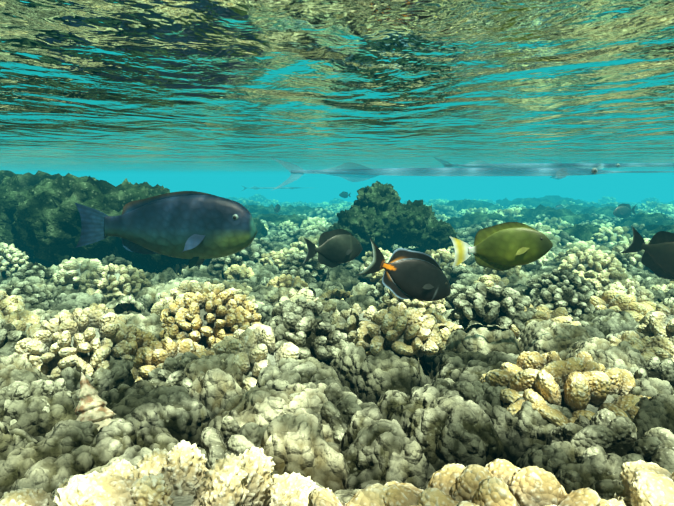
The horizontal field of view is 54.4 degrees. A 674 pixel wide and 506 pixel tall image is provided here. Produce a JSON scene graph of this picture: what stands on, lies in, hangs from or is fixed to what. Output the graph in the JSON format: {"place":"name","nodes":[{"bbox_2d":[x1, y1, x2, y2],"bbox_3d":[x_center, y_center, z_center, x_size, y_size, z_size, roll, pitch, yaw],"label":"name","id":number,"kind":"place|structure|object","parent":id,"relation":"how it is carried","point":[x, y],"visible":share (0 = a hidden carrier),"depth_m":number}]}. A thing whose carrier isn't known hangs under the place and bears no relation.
{"place":"outdoors","nodes":[
{"label":"outdoors","id":0,"kind":"place"},
{"bbox_2d":[74,191,257,268],"bbox_3d":[-0.406,-0.056,1.551,0.445,0.183,0.097,2,6,7],"label":"parrotfish","id":1,"kind":"object","parent":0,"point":[196,228],"visible":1,"depth_m":1.52},
{"bbox_2d":[303,229,362,267],"bbox_3d":[-0.009,-0.012,1.746,0.206,0.104,0.037,-3,7,-40],"label":"fish","id":2,"kind":"object","parent":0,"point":[335,248],"visible":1,"depth_m":1.74},
{"bbox_2d":[0,0,673,180],"bbox_3d":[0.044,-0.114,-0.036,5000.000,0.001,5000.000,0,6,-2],"label":"water surface","id":3,"kind":"object","parent":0,"point":[179,90],"depth_m":0.82},
{"bbox_2d":[242,186,298,190],"bbox_3d":[-0.437,-0.489,4.965,0.580,0.044,0.020,-1,6,-10],"label":"fish","id":4,"kind":"object","parent":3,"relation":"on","point":[255,188],"visible":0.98,"depth_m":4.95},
{"bbox_2d":[271,158,673,190],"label":"needlefish","id":5,"kind":"object","parent":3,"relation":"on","point":[352,172],"visible":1,"depth_m":1.08},
{"bbox_2d":[433,157,651,169],"bbox_3d":[0.587,-0.229,1.746,0.676,0.052,0.023,-1,6,-6],"label":"needlefish","id":6,"kind":"object","parent":3,"relation":"on","point":[483,164],"visible":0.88,"depth_m":1.74},
{"bbox_2d":[550,159,673,168],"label":"needlefish","id":7,"kind":"object","parent":3,"relation":"on","point":[657,164],"visible":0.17,"depth_m":2.31},
{"bbox_2d":[0,201,673,502],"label":"reef flat","id":8,"kind":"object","parent":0,"point":[418,437],"depth_m":0.90},
{"bbox_2d":[0,290,24,318],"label":"coral","id":9,"kind":"object","parent":8,"relation":"on","point":[10,304],"visible":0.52,"depth_m":1.46},
{"bbox_2d":[0,319,26,354],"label":"coral","id":10,"kind":"object","parent":8,"relation":"on","point":[11,336],"visible":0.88,"depth_m":1.22},
{"bbox_2d":[0,242,30,277],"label":"coral","id":11,"kind":"object","parent":8,"relation":"on","point":[12,255],"visible":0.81,"depth_m":2.29},
{"bbox_2d":[3,310,40,337],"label":"coral","id":12,"kind":"object","parent":8,"relation":"on","point":[19,320],"visible":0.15,"depth_m":1.33},
{"bbox_2d":[0,281,53,305],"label":"coral","id":13,"kind":"object","parent":8,"relation":"on","point":[24,289],"visible":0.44,"depth_m":1.77},
{"bbox_2d":[12,262,52,281],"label":"coral","id":14,"kind":"object","parent":8,"relation":"on","point":[29,269],"visible":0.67,"depth_m":2.02},
{"bbox_2d":[22,297,45,309],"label":"coral","id":15,"kind":"object","parent":8,"relation":"on","point":[30,302],"visible":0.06,"depth_m":1.61},
{"bbox_2d":[25,314,52,331],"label":"coral","id":16,"kind":"object","parent":8,"relation":"on","point":[47,317],"visible":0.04,"depth_m":1.33},
{"bbox_2d":[1,378,79,424],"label":"coral","id":17,"kind":"object","parent":8,"relation":"on","point":[18,390],"visible":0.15,"depth_m":0.93},
{"bbox_2d":[14,307,136,379],"bbox_3d":[-0.457,0.170,1.163,0.214,0.144,0.204,-2,11,33],"label":"coral","id":18,"kind":"object","parent":8,"relation":"on","point":[53,347],"visible":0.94,"depth_m":1.10},
{"bbox_2d":[52,257,103,285],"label":"coral","id":19,"kind":"object","parent":8,"relation":"on","point":[73,270],"visible":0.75,"depth_m":2.02},
{"bbox_2d":[74,373,115,430],"bbox_3d":[-0.311,0.200,0.832,0.083,0.105,0.083,-15,-13,-20],"label":"sea snail shell","id":20,"kind":"object","parent":8,"relation":"on","point":[92,407],"visible":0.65,"depth_m":0.82},
{"bbox_2d":[88,303,114,313],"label":"coral","id":21,"kind":"object","parent":8,"relation":"on","point":[101,307],"visible":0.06,"depth_m":1.57},
{"bbox_2d":[0,170,204,269],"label":"reef rock","id":22,"kind":"object","parent":8,"relation":"on","point":[40,219],"visible":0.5,"depth_m":2.33},
{"bbox_2d":[78,263,150,300],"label":"coral","id":23,"kind":"object","parent":8,"relation":"on","point":[115,282],"visible":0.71,"depth_m":1.88},
{"bbox_2d":[99,254,133,267],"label":"coral","id":24,"kind":"object","parent":8,"relation":"on","point":[112,259],"visible":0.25,"depth_m":2.26},
{"bbox_2d":[129,328,156,356],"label":"coral","id":25,"kind":"object","parent":8,"relation":"on","point":[144,339],"visible":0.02,"depth_m":1.20},
{"bbox_2d":[0,440,346,505],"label":"coral","id":26,"kind":"object","parent":8,"relation":"on","point":[180,474],"visible":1,"depth_m":0.57},
{"bbox_2d":[131,337,215,381],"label":"coral","id":27,"kind":"object","parent":8,"relation":"on","point":[152,356],"visible":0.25,"depth_m":1.12},
{"bbox_2d":[148,352,203,392],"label":"coral","id":28,"kind":"object","parent":8,"relation":"on","point":[171,372],"visible":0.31,"depth_m":1.05},
{"bbox_2d":[155,264,198,275],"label":"coral","id":29,"kind":"object","parent":8,"relation":"on","point":[178,269],"visible":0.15,"depth_m":2.31},
{"bbox_2d":[151,280,242,315],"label":"coral","id":30,"kind":"object","parent":8,"relation":"on","point":[195,287],"visible":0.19,"depth_m":1.48},
{"bbox_2d":[157,287,262,347],"bbox_3d":[-0.259,0.147,1.337,0.220,0.154,0.227,-4,2,22],"label":"coral","id":31,"kind":"object","parent":8,"relation":"on","point":[216,315],"visible":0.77,"depth_m":1.27},
{"bbox_2d":[207,254,252,274],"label":"coral","id":32,"kind":"object","parent":8,"relation":"on","point":[216,266],"visible":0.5,"depth_m":2.31},
{"bbox_2d":[197,415,267,469],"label":"coral","id":33,"kind":"object","parent":8,"relation":"on","point":[230,438],"visible":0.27,"depth_m":0.78},
{"bbox_2d":[212,280,252,297],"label":"coral","id":34,"kind":"object","parent":8,"relation":"on","point":[244,289],"visible":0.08,"depth_m":1.83},
{"bbox_2d":[204,241,265,264],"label":"coral","id":35,"kind":"object","parent":8,"relation":"on","point":[253,251],"visible":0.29,"depth_m":2.55},
{"bbox_2d":[223,264,254,279],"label":"coral","id":36,"kind":"object","parent":8,"relation":"on","point":[238,272],"visible":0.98,"depth_m":2.20},
{"bbox_2d":[240,200,263,205],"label":"coral","id":37,"kind":"object","parent":8,"relation":"on","point":[244,202],"visible":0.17,"depth_m":7.05},
{"bbox_2d":[211,324,299,390],"bbox_3d":[-0.138,0.202,1.161,0.210,0.154,0.210,8,1,10],"label":"coral","id":38,"kind":"object","parent":8,"relation":"on","point":[251,348],"visible":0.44,"depth_m":1.11},
{"bbox_2d":[247,295,264,310],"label":"coral","id":39,"kind":"object","parent":8,"relation":"on","point":[252,298],"visible":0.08,"depth_m":1.69},
{"bbox_2d":[249,194,266,202],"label":"coral","id":40,"kind":"object","parent":8,"relation":"on","point":[260,198],"visible":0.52,"depth_m":9.23},
{"bbox_2d":[253,238,275,251],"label":"coral","id":41,"kind":"object","parent":8,"relation":"on","point":[266,246],"visible":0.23,"depth_m":2.97},
{"bbox_2d":[260,220,279,230],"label":"coral","id":42,"kind":"object","parent":8,"relation":"on","point":[272,226],"visible":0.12,"depth_m":4.06},
{"bbox_2d":[261,199,279,204],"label":"coral","id":43,"kind":"object","parent":8,"relation":"on","point":[267,201],"visible":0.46,"depth_m":8.82},
{"bbox_2d":[259,251,285,268],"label":"coral","id":44,"kind":"object","parent":8,"relation":"on","point":[277,258],"visible":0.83,"depth_m":2.44},
{"bbox_2d":[268,236,285,241],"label":"coral","id":45,"kind":"object","parent":8,"relation":"on","point":[277,239],"visible":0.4,"depth_m":3.42},
{"bbox_2d":[244,204,323,239],"bbox_3d":[-0.496,-0.202,4.721,1.036,0.260,2.824,0,6,-2],"label":"reef rock","id":46,"kind":"object","parent":8,"relation":"on","point":[267,214],"visible":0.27,"depth_m":4.51},
{"bbox_2d":[265,274,307,288],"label":"coral","id":47,"kind":"object","parent":8,"relation":"on","point":[284,280],"visible":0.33,"depth_m":1.91},
{"bbox_2d":[278,220,298,230],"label":"coral","id":48,"kind":"object","parent":8,"relation":"on","point":[286,225],"visible":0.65,"depth_m":4.06},
{"bbox_2d":[279,247,300,257],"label":"coral","id":49,"kind":"object","parent":8,"relation":"on","point":[285,252],"visible":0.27,"depth_m":2.68},
{"bbox_2d":[270,283,315,305],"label":"coral","id":50,"kind":"object","parent":8,"relation":"on","point":[280,296],"visible":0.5,"depth_m":1.73},
{"bbox_2d":[284,228,311,241],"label":"coral","id":51,"kind":"object","parent":8,"relation":"on","point":[295,235],"visible":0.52,"depth_m":3.40},
{"bbox_2d":[282,266,315,282],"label":"coral","id":52,"kind":"object","parent":8,"relation":"on","point":[300,272],"visible":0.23,"depth_m":2.11},
{"bbox_2d":[269,296,332,323],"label":"coral","id":53,"kind":"object","parent":8,"relation":"on","point":[300,307],"visible":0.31,"depth_m":1.37},
{"bbox_2d":[280,252,327,277],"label":"coral","id":54,"kind":"object","parent":8,"relation":"on","point":[314,266],"visible":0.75,"depth_m":2.24},
{"bbox_2d":[290,234,319,254],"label":"coral","id":55,"kind":"object","parent":8,"relation":"on","point":[300,245],"visible":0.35,"depth_m":2.87},
{"bbox_2d":[269,312,348,366],"bbox_3d":[-0.065,0.172,1.201,0.184,0.128,0.189,3,6,41],"label":"coral","id":56,"kind":"object","parent":8,"relation":"on","point":[319,339],"visible":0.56,"depth_m":1.16},
{"bbox_2d":[300,217,331,227],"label":"coral","id":57,"kind":"object","parent":8,"relation":"on","point":[310,221],"visible":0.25,"depth_m":4.06},
{"bbox_2d":[303,225,332,237],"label":"coral","id":58,"kind":"object","parent":8,"relation":"on","point":[319,231],"visible":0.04,"depth_m":3.10},
{"bbox_2d":[308,208,335,218],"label":"coral","id":59,"kind":"object","parent":8,"relation":"on","point":[322,213],"visible":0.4,"depth_m":5.41},
{"bbox_2d":[306,297,339,317],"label":"coral","id":60,"kind":"object","parent":8,"relation":"on","point":[330,306],"visible":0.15,"depth_m":1.51},
{"bbox_2d":[289,382,375,442],"bbox_3d":[-0.012,0.245,0.910,0.179,0.119,0.183,3,9,5],"label":"coral","id":61,"kind":"object","parent":8,"relation":"on","point":[339,408],"visible":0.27,"depth_m":0.87},
{"bbox_2d":[318,288,352,300],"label":"coral","id":62,"kind":"object","parent":8,"relation":"on","point":[340,294],"visible":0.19,"depth_m":1.87},
{"bbox_2d":[317,261,358,278],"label":"coral","id":63,"kind":"object","parent":8,"relation":"on","point":[348,266],"visible":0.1,"depth_m":2.36},
{"bbox_2d":[307,483,387,505],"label":"coral","id":64,"kind":"object","parent":8,"relation":"on","point":[370,495],"visible":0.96,"depth_m":0.54},
{"bbox_2d":[331,303,380,341],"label":"coral","id":65,"kind":"object","parent":8,"relation":"on","point":[348,321],"visible":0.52,"depth_m":1.33},
{"bbox_2d":[358,255,389,283],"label":"coral","id":66,"kind":"object","parent":8,"relation":"on","point":[366,264],"visible":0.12,"depth_m":2.24},
{"bbox_2d":[361,247,391,262],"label":"coral","id":67,"kind":"object","parent":8,"relation":"on","point":[369,254],"visible":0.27,"depth_m":2.49},
{"bbox_2d":[365,283,388,305],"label":"coral","id":68,"kind":"object","parent":8,"relation":"on","point":[378,292],"visible":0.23,"depth_m":1.89},
{"bbox_2d":[370,269,384,287],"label":"coral","id":69,"kind":"object","parent":8,"relation":"on","point":[376,277],"visible":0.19,"depth_m":2.07},
{"bbox_2d":[326,181,457,261],"bbox_3d":[0.212,-0.133,2.756,0.574,0.343,0.295,-1,6,-8],"label":"reef rock","id":70,"kind":"object","parent":8,"relation":"on","point":[378,213],"visible":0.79,"depth_m":2.69},
{"bbox_2d":[353,302,445,357],"bbox_3d":[0.112,0.147,1.184,0.166,0.116,0.163,-1,0,15],"label":"coral","id":71,"kind":"object","parent":8,"relation":"on","point":[399,329],"visible":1,"depth_m":1.13},
{"bbox_2d":[377,289,445,313],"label":"coral","id":72,"kind":"object","parent":8,"relation":"on","point":[393,299],"visible":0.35,"depth_m":1.58},
{"bbox_2d":[407,307,463,343],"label":"coral","id":73,"kind":"object","parent":8,"relation":"on","point":[446,328],"visible":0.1,"depth_m":1.33},
{"bbox_2d":[433,204,457,216],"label":"coral","id":74,"kind":"object","parent":8,"relation":"on","point":[448,211],"visible":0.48,"depth_m":6.00},
{"bbox_2d":[425,248,465,269],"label":"coral","id":75,"kind":"object","parent":8,"relation":"on","point":[443,257],"visible":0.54,"depth_m":2.31},
{"bbox_2d":[407,378,484,401],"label":"coral","id":76,"kind":"object","parent":8,"relation":"on","point":[466,390],"visible":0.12,"depth_m":0.95},
{"bbox_2d":[442,266,472,285],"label":"coral","id":77,"kind":"object","parent":8,"relation":"on","point":[455,274],"visible":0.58,"depth_m":2.12},
{"bbox_2d":[445,283,473,309],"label":"coral","id":78,"kind":"object","parent":8,"relation":"on","point":[457,290],"visible":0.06,"depth_m":1.73},
{"bbox_2d":[456,227,480,242],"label":"coral","id":79,"kind":"object","parent":8,"relation":"on","point":[467,234],"visible":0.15,"depth_m":3.51},
{"bbox_2d":[461,207,489,216],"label":"coral","id":80,"kind":"object","parent":8,"relation":"on","point":[474,210],"visible":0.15,"depth_m":5.48},
{"bbox_2d":[465,222,491,228],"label":"coral","id":81,"kind":"object","parent":8,"relation":"on","point":[482,225],"visible":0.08,"depth_m":3.89},
{"bbox_2d":[474,274,508,288],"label":"coral","id":82,"kind":"object","parent":8,"relation":"on","point":[490,280],"visible":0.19,"depth_m":1.95},
{"bbox_2d":[479,218,505,225],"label":"coral","id":83,"kind":"object","parent":8,"relation":"on","point":[488,222],"visible":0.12,"depth_m":4.09},
{"bbox_2d":[450,281,536,330],"bbox_3d":[0.342,0.135,1.468,0.207,0.145,0.209,0,0,19],"label":"coral","id":84,"kind":"object","parent":8,"relation":"on","point":[499,304],"visible":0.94,"depth_m":1.41},
{"bbox_2d":[383,459,609,505],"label":"coral","id":85,"kind":"object","parent":8,"relation":"on","point":[499,482],"visible":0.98,"depth_m":0.52},
{"bbox_2d":[483,265,520,277],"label":"coral","id":86,"kind":"object","parent":8,"relation":"on","point":[506,273],"visible":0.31,"depth_m":2.14},
{"bbox_2d":[526,254,552,265],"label":"coral","id":87,"kind":"object","parent":8,"relation":"on","point":[543,259],"visible":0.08,"depth_m":2.54},
{"bbox_2d":[533,214,549,224],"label":"coral","id":88,"kind":"object","parent":8,"relation":"on","point":[538,219],"visible":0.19,"depth_m":4.77},
{"bbox_2d":[528,222,559,233],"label":"coral","id":89,"kind":"object","parent":8,"relation":"on","point":[539,226],"visible":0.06,"depth_m":3.60},
{"bbox_2d":[509,304,581,341],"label":"coral","id":90,"kind":"object","parent":8,"relation":"on","point":[558,315],"visible":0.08,"depth_m":1.40},
{"bbox_2d":[539,231,560,246],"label":"coral","id":91,"kind":"object","parent":8,"relation":"on","point":[555,241],"visible":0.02,"depth_m":3.15},
{"bbox_2d":[432,195,673,241],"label":"reef rock","id":92,"kind":"object","parent":8,"relation":"on","point":[654,223],"visible":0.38,"depth_m":4.72},
{"bbox_2d":[494,208,520,217],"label":"coral","id":93,"kind":"object","parent":92,"relation":"on","point":[511,212],"visible":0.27,"depth_m":4.94},
{"bbox_2d":[591,226,630,242],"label":"coral","id":94,"kind":"object","parent":92,"relation":"on","point":[608,234],"visible":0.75,"depth_m":3.43},
{"bbox_2d":[541,217,567,226],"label":"coral","id":95,"kind":"object","parent":8,"relation":"on","point":[554,221],"visible":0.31,"depth_m":4.52},
{"bbox_2d":[521,269,596,300],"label":"coral","id":96,"kind":"object","parent":8,"relation":"on","point":[560,279],"visible":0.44,"depth_m":1.72},
{"bbox_2d":[531,285,595,317],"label":"coral","id":97,"kind":"object","parent":8,"relation":"on","point":[574,303],"visible":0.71,"depth_m":1.54},
{"bbox_2d":[479,351,650,431],"bbox_3d":[0.351,0.237,0.977,0.287,0.172,0.268,-1,6,-12],"label":"coral","id":98,"kind":"object","parent":8,"relation":"on","point":[583,383],"visible":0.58,"depth_m":0.92},
{"bbox_2d":[552,231,579,245],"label":"coral","id":99,"kind":"object","parent":8,"relation":"on","point":[564,237],"visible":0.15,"depth_m":3.32},
{"bbox_2d":[555,246,595,261],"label":"coral","id":100,"kind":"object","parent":8,"relation":"on","point":[560,256],"visible":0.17,"depth_m":2.57},
{"bbox_2d":[569,314,588,326],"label":"coral","id":101,"kind":"object","parent":8,"relation":"on","point":[584,324],"visible":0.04,"depth_m":1.43},
{"bbox_2d":[564,240,610,252],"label":"coral","id":102,"kind":"object","parent":8,"relation":"on","point":[590,244],"visible":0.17,"depth_m":2.94},
{"bbox_2d":[591,213,609,221],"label":"coral","id":103,"kind":"object","parent":8,"relation":"on","point":[603,217],"visible":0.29,"depth_m":4.93},
{"bbox_2d":[597,196,615,203],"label":"coral","id":104,"kind":"object","parent":8,"relation":"on","point":[604,199],"visible":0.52,"depth_m":9.04},
{"bbox_2d":[548,408,673,473],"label":"coral","id":105,"kind":"object","parent":8,"relation":"on","point":[604,431],"visible":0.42,"depth_m":0.78},
{"bbox_2d":[588,270,634,290],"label":"coral","id":106,"kind":"object","parent":8,"relation":"on","point":[600,281],"visible":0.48,"depth_m":1.79},
{"bbox_2d":[605,251,632,271],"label":"coral","id":107,"kind":"object","parent":8,"relation":"on","point":[627,266],"visible":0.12,"depth_m":2.31},
{"bbox_2d":[589,290,656,322],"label":"coral","id":108,"kind":"object","parent":8,"relation":"on","point":[616,301],"visible":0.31,"depth_m":1.56},
{"bbox_2d":[595,279,653,302],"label":"coral","id":109,"kind":"object","parent":8,"relation":"on","point":[639,292],"visible":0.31,"depth_m":1.62},
{"bbox_2d":[609,236,649,244],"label":"coral","id":110,"kind":"object","parent":8,"relation":"on","point":[624,239],"visible":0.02,"depth_m":3.23},
{"bbox_2d":[611,243,652,271],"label":"coral","id":111,"kind":"object","parent":8,"relation":"on","point":[634,259],"visible":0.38,"depth_m":2.41},
{"bbox_2d":[624,223,646,236],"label":"coral","id":112,"kind":"object","parent":8,"relation":"on","point":[637,227],"visible":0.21,"depth_m":3.62},
{"bbox_2d":[606,460,673,505],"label":"coral","id":113,"kind":"object","parent":8,"relation":"on","point":[643,483],"visible":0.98,"depth_m":0.56},
{"bbox_2d":[609,331,673,361],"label":"coral","id":114,"kind":"object","parent":8,"relation":"on","point":[648,347],"visible":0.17,"depth_m":1.15},
{"bbox_2d":[639,200,659,209],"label":"coral","id":115,"kind":"object","parent":8,"relation":"on","point":[649,205],"visible":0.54,"depth_m":6.86},
{"bbox_2d":[628,348,673,387],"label":"coral","id":116,"kind":"object","parent":8,"relation":"on","point":[655,367],"visible":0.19,"depth_m":1.08},
{"bbox_2d":[636,304,673,343],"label":"coral","id":117,"kind":"object","parent":8,"relation":"on","point":[660,321],"visible":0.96,"depth_m":1.27},
{"bbox_2d":[649,283,673,291],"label":"coral","id":118,"kind":"object","parent":8,"relation":"on","point":[665,288],"visible":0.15,"depth_m":1.90},
{"bbox_2d":[651,204,673,214],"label":"coral","id":119,"kind":"object","parent":8,"relation":"on","point":[666,209],"visible":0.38,"depth_m":6.04},
{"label":"porites coral","id":120,"kind":"object","parent":8,"relation":"on","visible":0},
{"bbox_2d":[557,249,625,278],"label":"coral","id":121,"kind":"object","parent":120,"relation":"on","point":[588,263],"visible":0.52,"depth_m":2.11},
{"bbox_2d":[107,181,673,203],"bbox_3d":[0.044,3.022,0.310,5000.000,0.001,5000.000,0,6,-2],"label":"water","id":122,"kind":"structure","parent":0,"point":[319,192],"depth_m":226.45},
{"bbox_2d":[357,238,450,300],"bbox_3d":[0.139,0.041,1.276,0.204,0.100,0.036,22,-5,-19],"label":"fish","id":123,"kind":"object","parent":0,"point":[410,274],"visible":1,"depth_m":1.27},
{"bbox_2d":[450,222,552,270],"bbox_3d":[0.303,-0.011,1.211,0.184,0.090,0.033,-5,5,13],"label":"fish","id":124,"kind":"object","parent":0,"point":[504,246],"visible":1,"depth_m":1.21},
{"bbox_2d":[613,204,636,218],"bbox_3d":[1.866,-0.272,4.245,0.204,0.100,0.035,-8,9,-21],"label":"fish","id":125,"kind":"object","parent":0,"point":[624,211],"visible":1,"depth_m":4.24},
{"bbox_2d":[621,226,673,278],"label":"surgeonfish","id":126,"kind":"object","parent":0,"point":[657,259],"visible":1,"depth_m":1.68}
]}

